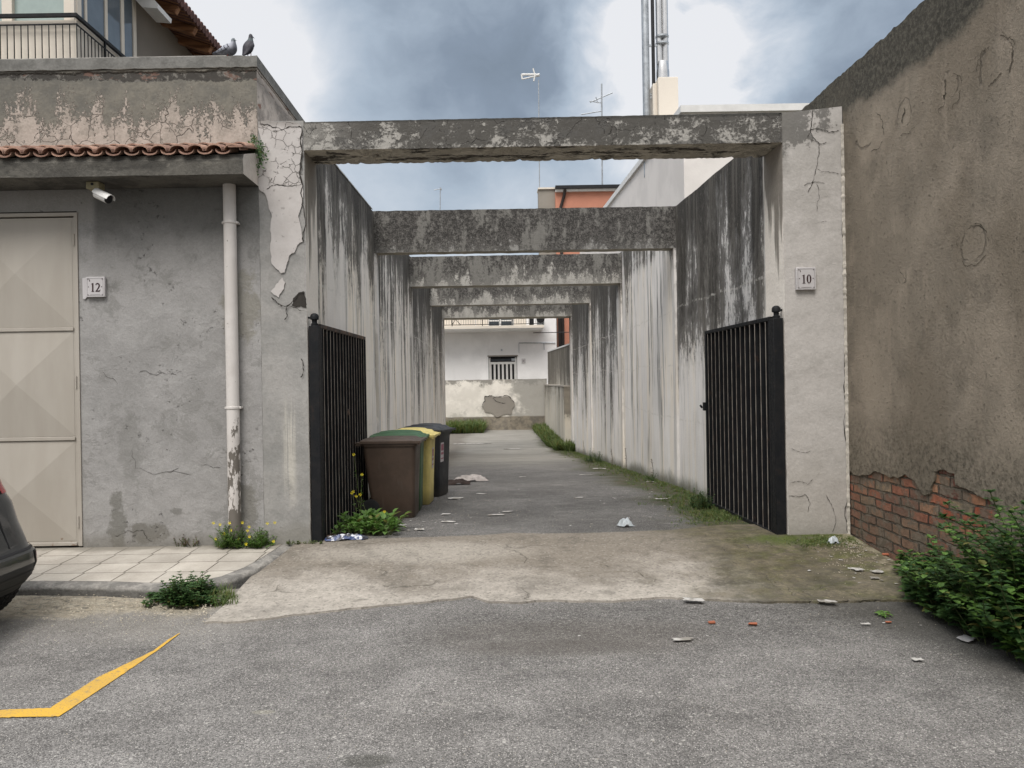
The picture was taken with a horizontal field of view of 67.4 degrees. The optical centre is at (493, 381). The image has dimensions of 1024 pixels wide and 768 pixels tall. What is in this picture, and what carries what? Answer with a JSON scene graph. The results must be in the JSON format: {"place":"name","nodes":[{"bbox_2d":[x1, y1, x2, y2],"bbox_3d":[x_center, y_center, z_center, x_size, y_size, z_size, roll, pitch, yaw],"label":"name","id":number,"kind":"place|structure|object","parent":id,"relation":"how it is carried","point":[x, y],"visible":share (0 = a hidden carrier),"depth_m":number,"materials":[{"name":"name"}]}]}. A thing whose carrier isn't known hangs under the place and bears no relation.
{"place":"outdoors","nodes":[
{"label":"outdoors","id":0,"kind":"place"},
{"bbox_2d":[26,544,281,582],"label":"pavement","id":1,"kind":"structure","parent":0,"point":[151,564],"depth_m":5.88,"materials":[{"name":"grey tile"}]},
{"bbox_2d":[174,534,198,546],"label":"dry weed","id":2,"kind":"object","parent":1,"relation":"on","point":[185,541],"visible":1,"depth_m":6.39,"materials":[{"name":"green plant"}]},
{"bbox_2d":[209,522,250,548],"bbox_3d":[-2.156,1.260,6.362,0.318,0.230,0.370,-1,0,-40],"label":"flowering weed","id":3,"kind":"object","parent":1,"relation":"on","point":[226,541],"visible":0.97,"depth_m":6.29,"materials":[{"name":"green plant"}]},
{"bbox_2d":[241,521,276,548],"bbox_3d":[-1.923,1.259,6.315,0.303,0.225,0.289,-1,0,0],"label":"flowering weed","id":4,"kind":"object","parent":1,"relation":"on","point":[256,542],"visible":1,"depth_m":6.28,"materials":[{"name":"green plant"}]},
{"bbox_2d":[444,318,556,383],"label":"white house","id":5,"kind":"structure","parent":0,"point":[489,349],"depth_m":38.00,"materials":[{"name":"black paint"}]},
{"bbox_2d":[489,319,500,325],"bbox_3d":[0.056,-3.712,37.970,0.578,2.080,0.059,-1,0,0],"label":"window","id":6,"kind":"structure","parent":5,"relation":"in","point":[491,321],"depth_m":37.97,"materials":[{"name":"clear glass"}]},
{"bbox_2d":[488,356,516,379],"bbox_3d":[0.489,0.660,38.200,1.425,3.764,0.200,-1,0,0],"label":"window","id":7,"kind":"structure","parent":5,"relation":"in","point":[499,367],"depth_m":38.12,"materials":[{"name":"white metal"}]},
{"bbox_2d":[501,319,513,325],"bbox_3d":[0.674,-3.723,37.970,0.610,2.080,0.059,-1,0,0],"label":"window","id":8,"kind":"structure","parent":5,"relation":"in","point":[503,321],"depth_m":37.97,"materials":[{"name":"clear glass"}]},
{"bbox_2d":[449,429,555,452],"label":"yard floor","id":9,"kind":"structure","parent":0,"point":[508,440],"depth_m":28.01,"materials":[{"name":"concrete"}]},
{"bbox_2d":[446,418,488,432],"bbox_3d":[-1.224,1.868,33.030,2.457,0.645,2.790,-1,0,0],"label":"grass clump","id":10,"kind":"object","parent":9,"relation":"on","point":[473,426],"visible":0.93,"depth_m":32.34,"materials":[{"name":"green plant"}]},
{"bbox_2d":[530,421,575,451],"bbox_3d":[2.090,1.964,28.398,1.252,0.504,10.830,-1,0,-1],"label":"grass clump","id":11,"kind":"object","parent":9,"relation":"on","point":[548,436],"visible":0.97,"depth_m":26.03,"materials":[{"name":"green plant"}]},
{"bbox_2d":[0,556,1023,767],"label":"street","id":12,"kind":"structure","parent":0,"point":[419,688],"depth_m":3.66,"materials":[{"name":"grey asphalt"}]},
{"bbox_2d":[0,479,36,610],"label":"parked car","id":13,"kind":"object","parent":12,"relation":"on","point":[18,557],"visible":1,"depth_m":4.72,"materials":[{"name":"paint"}]},
{"bbox_2d":[0,633,179,717],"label":"parking line","id":14,"kind":"object","parent":12,"relation":"on","point":[64,705],"visible":1,"depth_m":3.63,"materials":[{"name":"yellow paint"}]},
{"bbox_2d":[0,55,304,546],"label":"garage building","id":15,"kind":"structure","parent":12,"relation":"on","point":[113,425],"depth_m":6.42,"materials":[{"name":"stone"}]},
{"bbox_2d":[0,212,82,545],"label":"garage door","id":16,"kind":"structure","parent":15,"relation":"in","point":[41,442],"depth_m":6.41,"materials":[{"name":"paint"}]},
{"bbox_2d":[82,277,105,298],"bbox_3d":[-3.334,-0.776,6.405,0.197,0.184,0.034,-1,0,0],"label":"house number plate","id":17,"kind":"object","parent":15,"relation":"attached to","point":[93,286],"visible":1,"depth_m":6.39,"materials":[{"name":"grey ceramic"}]},
{"bbox_2d":[86,181,114,203],"bbox_3d":[-3.161,-1.513,6.184,0.279,0.189,0.134,-1,0,31],"label":"security camera","id":18,"kind":"object","parent":15,"relation":"attached to","point":[97,188],"visible":1,"depth_m":6.15,"materials":[{"name":"white metal"}]},
{"bbox_2d":[212,38,236,55],"bbox_3d":[-2.277,-2.807,6.514,0.255,0.179,0.110,-1,0,18],"label":"pigeon","id":19,"kind":"object","parent":15,"relation":"on","point":[228,49],"visible":0.88,"depth_m":6.47,"materials":[{"name":"grey"}]},
{"bbox_2d":[222,183,242,547],"bbox_3d":[-2.164,-0.129,6.367,0.134,3.000,0.116,-1,0,0],"label":"drainpipe","id":20,"kind":"object","parent":15,"relation":"attached to","point":[230,223],"visible":0.98,"depth_m":6.32,"materials":[{"name":"painted metal"},{"name":"rust"}]},
{"bbox_2d":[242,34,254,55],"bbox_3d":[-2.065,-2.827,6.467,0.102,0.217,0.105,-1,0,-16],"label":"pigeon","id":21,"kind":"object","parent":15,"relation":"on","point":[248,47],"visible":0.94,"depth_m":6.43,"materials":[{"name":"grey"}]},
{"bbox_2d":[248,134,269,174],"bbox_3d":[-1.958,-1.873,6.371,0.194,0.343,0.098,-1,0,0],"label":"wall fern","id":22,"kind":"object","parent":15,"relation":"attached to","point":[260,152],"depth_m":6.37,"materials":[{"name":"green plant"}]},
{"bbox_2d":[16,544,290,598],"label":"kerb","id":23,"kind":"structure","parent":12,"relation":"on","point":[239,578],"depth_m":5.30,"materials":[{"name":"concrete"}]},
{"bbox_2d":[140,570,225,608],"bbox_3d":[-2.064,1.382,5.101,0.574,0.206,0.392,-1,0,-9],"label":"weed clump","id":24,"kind":"object","parent":12,"relation":"on","point":[181,593],"visible":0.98,"depth_m":5.04,"materials":[{"name":"green plant"}]},
{"bbox_2d":[196,581,240,607],"bbox_3d":[-1.882,1.421,5.160,0.428,0.117,0.415,-1,0,0],"label":"grass tuft","id":25,"kind":"object","parent":12,"relation":"on","point":[227,593],"visible":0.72,"depth_m":5.13,"materials":[{"name":"green plant"}]},
{"bbox_2d":[672,637,692,640],"bbox_3d":[1.048,1.425,4.250,0.129,0.006,0.053,-1,0,0],"label":"paper scrap","id":26,"kind":"object","parent":12,"relation":"on","point":[685,638],"visible":1,"depth_m":4.25,"materials":[{"name":"white paper"}]},
{"bbox_2d":[682,597,704,600],"bbox_3d":[1.290,1.404,4.951,0.143,0.006,0.072,-1,0,11],"label":"paper scrap","id":27,"kind":"object","parent":12,"relation":"on","point":[694,599],"visible":1,"depth_m":4.94,"materials":[{"name":"white paper"}]},
{"bbox_2d":[817,599,836,602],"bbox_3d":[2.115,1.392,4.862,0.113,0.006,0.062,-1,0,6],"label":"paper scrap","id":28,"kind":"object","parent":12,"relation":"on","point":[826,601],"visible":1,"depth_m":4.86,"materials":[{"name":"white paper"}]},
{"bbox_2d":[875,610,892,617],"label":"leaf sprig","id":29,"kind":"object","parent":12,"relation":"on","point":[879,612],"visible":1,"depth_m":4.62,"materials":[{"name":"green plant"}]},
{"bbox_2d":[801,0,1023,573],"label":"rendered building","id":30,"kind":"structure","parent":12,"relation":"on","point":[927,96],"depth_m":5.12,"materials":[{"name":"beige paint"}]},
{"bbox_2d":[893,489,1023,662],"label":"bush","id":31,"kind":"object","parent":12,"relation":"on","point":[980,595],"visible":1,"depth_m":4.04,"materials":[{"name":"green plant"}]},
{"bbox_2d":[957,635,975,641],"bbox_3d":[2.578,1.402,4.188,0.101,0.003,0.082,-1,0,-29],"label":"leaflet","id":32,"kind":"object","parent":12,"relation":"on","point":[966,638],"visible":1,"depth_m":4.18,"materials":[{"name":"white paper"}]},
{"bbox_2d":[334,451,748,538],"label":"alley floor","id":33,"kind":"structure","parent":0,"point":[530,501],"depth_m":8.85,"materials":[{"name":"concrete"}]},
{"bbox_2d":[331,453,412,535],"bbox_3d":[-1.164,1.015,6.965,0.833,0.720,0.650,-1,0,0],"label":"leafy plant","id":34,"kind":"object","parent":33,"relation":"on","point":[371,521],"visible":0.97,"depth_m":6.90,"materials":[{"name":"green plant"}]},
{"bbox_2d":[355,436,426,517],"bbox_3d":[-1.049,0.982,7.940,0.669,0.814,0.524,-1,0,2],"label":"wheelie bin","id":35,"kind":"object","parent":33,"relation":"on","point":[392,463],"visible":0.89,"depth_m":7.73,"materials":[{"name":"brown plastic"}]},
{"bbox_2d":[369,430,429,510],"bbox_3d":[-1.049,0.972,8.440,0.669,0.864,0.524,-1,0,-1],"label":"wheelie bin","id":36,"kind":"object","parent":33,"relation":"on","point":[418,433],"visible":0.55,"depth_m":8.28,"materials":[{"name":"green plastic"}]},
{"bbox_2d":[396,427,440,504],"bbox_3d":[-0.979,0.984,8.981,0.669,0.871,0.524,-1,0,4],"label":"wheelie bin","id":37,"kind":"object","parent":33,"relation":"on","point":[428,471],"visible":0.34,"depth_m":8.79,"materials":[{"name":"yellow plastic"}]},
{"bbox_2d":[399,423,455,496],"bbox_3d":[-0.873,0.991,9.783,0.669,0.901,0.524,-1,0,16],"label":"wheelie bin","id":38,"kind":"object","parent":33,"relation":"on","point":[441,461],"visible":0.41,"depth_m":9.61,"materials":[{"name":"black plastic"}]},
{"bbox_2d":[448,479,469,484],"bbox_3d":[-0.529,1.469,11.291,0.389,0.078,0.216,-1,0,-6],"label":"rag","id":39,"kind":"object","parent":33,"relation":"on","point":[456,481],"visible":0.87,"depth_m":11.23,"materials":[{"name":"fabric"}]},
{"bbox_2d":[454,474,488,480],"bbox_3d":[-0.376,1.491,11.897,0.584,0.094,0.302,-1,0,-17],"label":"rag","id":40,"kind":"object","parent":33,"relation":"on","point":[476,477],"visible":0.82,"depth_m":11.83,"materials":[{"name":"fabric"}]},
{"bbox_2d":[3,473,1017,765],"bbox_3d":[0.764,1.608,10.458,6.234,0.603,15.522,-1,0,10],"label":"rubble","id":41,"kind":"object","parent":33,"relation":"on","point":[211,605],"visible":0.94,"depth_m":4.95,"materials":[{"name":"stone"}]},
{"bbox_2d":[258,106,849,553],"bbox_3d":[0.517,-0.384,6.631,4.938,3.750,0.469,-1,0,0],"label":"gateway","id":42,"kind":"object","parent":33,"relation":"on","point":[804,186],"visible":0.96,"depth_m":6.42,"materials":[{"name":"white paint"}]},
{"bbox_2d":[308,313,367,541],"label":"gate","id":43,"kind":"structure","parent":42,"relation":"attached to","point":[338,395],"depth_m":7.11,"materials":[{"name":"black metal"}]},
{"bbox_2d":[700,306,786,534],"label":"gate","id":44,"kind":"structure","parent":42,"relation":"attached to","point":[743,406],"depth_m":7.14,"materials":[{"name":"black metal"}]},
{"bbox_2d":[795,267,815,289],"bbox_3d":[2.603,-0.854,6.405,0.163,0.186,0.034,-1,0,0],"label":"house number plate","id":45,"kind":"object","parent":42,"relation":"attached to","point":[805,278],"visible":1,"depth_m":6.39,"materials":[{"name":"grey ceramic"}]},
{"bbox_2d":[584,448,602,462],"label":"weed clump","id":46,"kind":"object","parent":33,"relation":"on","point":[592,459],"visible":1,"depth_m":16.98,"materials":[{"name":"green plant"}]},
{"bbox_2d":[618,517,633,525],"bbox_3d":[1.207,1.283,7.019,0.152,0.072,0.104,-1,0,-11],"label":"plastic bag","id":47,"kind":"object","parent":33,"relation":"on","point":[623,521],"visible":1,"depth_m":6.99,"materials":[{"name":"white plastic"}]},
{"bbox_2d":[390,499,897,640],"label":"paper litter","id":48,"kind":"object","parent":33,"relation":"on","point":[706,635],"visible":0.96,"depth_m":5.72,"materials":[{"name":"white paper"}]},
{"bbox_2d":[645,470,655,480],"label":"weed clump","id":49,"kind":"object","parent":33,"relation":"on","point":[648,478],"visible":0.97,"depth_m":11.31,"materials":[{"name":"green plant"}]},
{"bbox_2d":[560,450,742,521],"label":"verge grass","id":50,"kind":"structure","parent":33,"relation":"on","point":[714,509],"depth_m":9.17,"materials":[{"name":"green plant"}]},
{"bbox_2d":[687,488,714,509],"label":"weed clump","id":51,"kind":"object","parent":33,"relation":"on","point":[704,503],"visible":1,"depth_m":8.09,"materials":[{"name":"green plant"}]},
{"bbox_2d":[671,507,861,549],"bbox_3d":[2.154,1.310,7.026,1.076,0.080,2.328,-1,0,-17],"label":"moss patch","id":52,"kind":"object","parent":33,"relation":"on","point":[803,538],"visible":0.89,"depth_m":6.28,"materials":[{"name":"green plant"}]},
{"bbox_2d":[184,0,923,256],"label":"sky","id":53,"kind":"structure","parent":0,"point":[333,60],"materials":[{"name":"grey"}]},
{"bbox_2d":[204,524,917,623],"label":"driveway","id":54,"kind":"structure","parent":0,"point":[743,563],"depth_m":5.57,"materials":[{"name":"concrete"}]},
{"bbox_2d":[286,540,322,544],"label":"weed clump","id":55,"kind":"object","parent":54,"relation":"on","point":[288,542],"visible":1,"depth_m":6.39,"materials":[{"name":"green plant"}]},
{"bbox_2d":[325,533,367,540],"bbox_3d":[-1.248,1.314,6.519,0.372,0.048,0.132,-1,0,-9],"label":"wrapper","id":56,"kind":"object","parent":54,"relation":"on","point":[351,536],"visible":1,"depth_m":6.48,"materials":[{"name":"white plastic"}]},
{"bbox_2d":[828,536,838,543],"bbox_3d":[2.723,1.265,6.153,0.085,0.057,0.069,-1,0,-11],"label":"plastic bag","id":57,"kind":"object","parent":54,"relation":"on","point":[832,539],"visible":1,"depth_m":6.14,"materials":[{"name":"white plastic"}]},
{"bbox_2d":[533,184,619,346],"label":"orange building","id":58,"kind":"structure","parent":0,"point":[572,196],"depth_m":45.00,"materials":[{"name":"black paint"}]},
{"bbox_2d":[521,68,539,186],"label":"antenna","id":59,"kind":"object","parent":58,"relation":"on","point":[533,74],"visible":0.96,"depth_m":45.47,"materials":[{"name":"white paint"}]},
{"bbox_2d":[581,84,612,184],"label":"antenna","id":60,"kind":"object","parent":58,"relation":"on","point":[601,102],"visible":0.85,"depth_m":45.47,"materials":[{"name":"grey metal"}]},
{"bbox_2d":[580,103,808,253],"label":"pale building","id":61,"kind":"structure","parent":0,"point":[669,182],"depth_m":18.82,"materials":[{"name":"white paint"}]},
{"bbox_2d":[641,0,657,176],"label":"mast","id":62,"kind":"object","parent":61,"relation":"on","point":[647,94],"visible":0.7,"depth_m":21.93,"materials":[{"name":"grey metal"}]},
{"bbox_2d":[650,0,677,114],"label":"chimney","id":63,"kind":"object","parent":61,"relation":"on","point":[664,92],"visible":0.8,"depth_m":21.88,"materials":[{"name":"metal"}]},
{"label":"ground","id":64,"kind":"structure","parent":0,"visible":0},
{"bbox_2d":[0,0,221,58],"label":"apartment building","id":65,"kind":"structure","parent":64,"relation":"on","point":[29,29],"depth_m":10.71,"materials":[{"name":"beige paint"}]},
{"bbox_2d":[1,0,136,57],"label":"window frame","id":66,"kind":"structure","parent":65,"relation":"in","point":[8,6],"depth_m":10.33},
{"bbox_2d":[316,164,445,498],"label":"alley wall","id":67,"kind":"structure","parent":64,"relation":"on","point":[382,307],"depth_m":10.17,"materials":[{"name":"grey concrete"}]},
{"bbox_2d":[442,304,571,319],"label":"concrete beam","id":68,"kind":"structure","parent":67,"relation":"attached to","point":[502,312],"depth_m":23.65,"materials":[{"name":"grey concrete"}]},
{"bbox_2d":[429,286,590,306],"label":"concrete beam","id":69,"kind":"structure","parent":67,"relation":"attached to","point":[516,296],"depth_m":19.04,"materials":[{"name":"grey concrete"}]},
{"bbox_2d":[409,253,621,288],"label":"concrete beam","id":70,"kind":"structure","parent":67,"relation":"attached to","point":[603,269],"depth_m":14.45,"materials":[{"name":"grey concrete"}]},
{"bbox_2d":[373,206,675,254],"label":"concrete beam","id":71,"kind":"structure","parent":67,"relation":"attached to","point":[508,231],"depth_m":10.17,"materials":[{"name":"grey concrete"}]},
{"bbox_2d":[445,378,546,429],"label":"yard wall","id":72,"kind":"structure","parent":64,"relation":"on","point":[508,404],"depth_m":34.00,"materials":[{"name":"grey paint"}]},
{"bbox_2d":[544,344,570,442],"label":"boundary wall","id":73,"kind":"structure","parent":64,"relation":"on","point":[557,403],"depth_m":27.32,"materials":[{"name":"white paint"}]},
{"bbox_2d":[569,156,765,497],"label":"alley wall","id":74,"kind":"structure","parent":64,"relation":"on","point":[637,360],"depth_m":10.56,"materials":[{"name":"grey concrete"}]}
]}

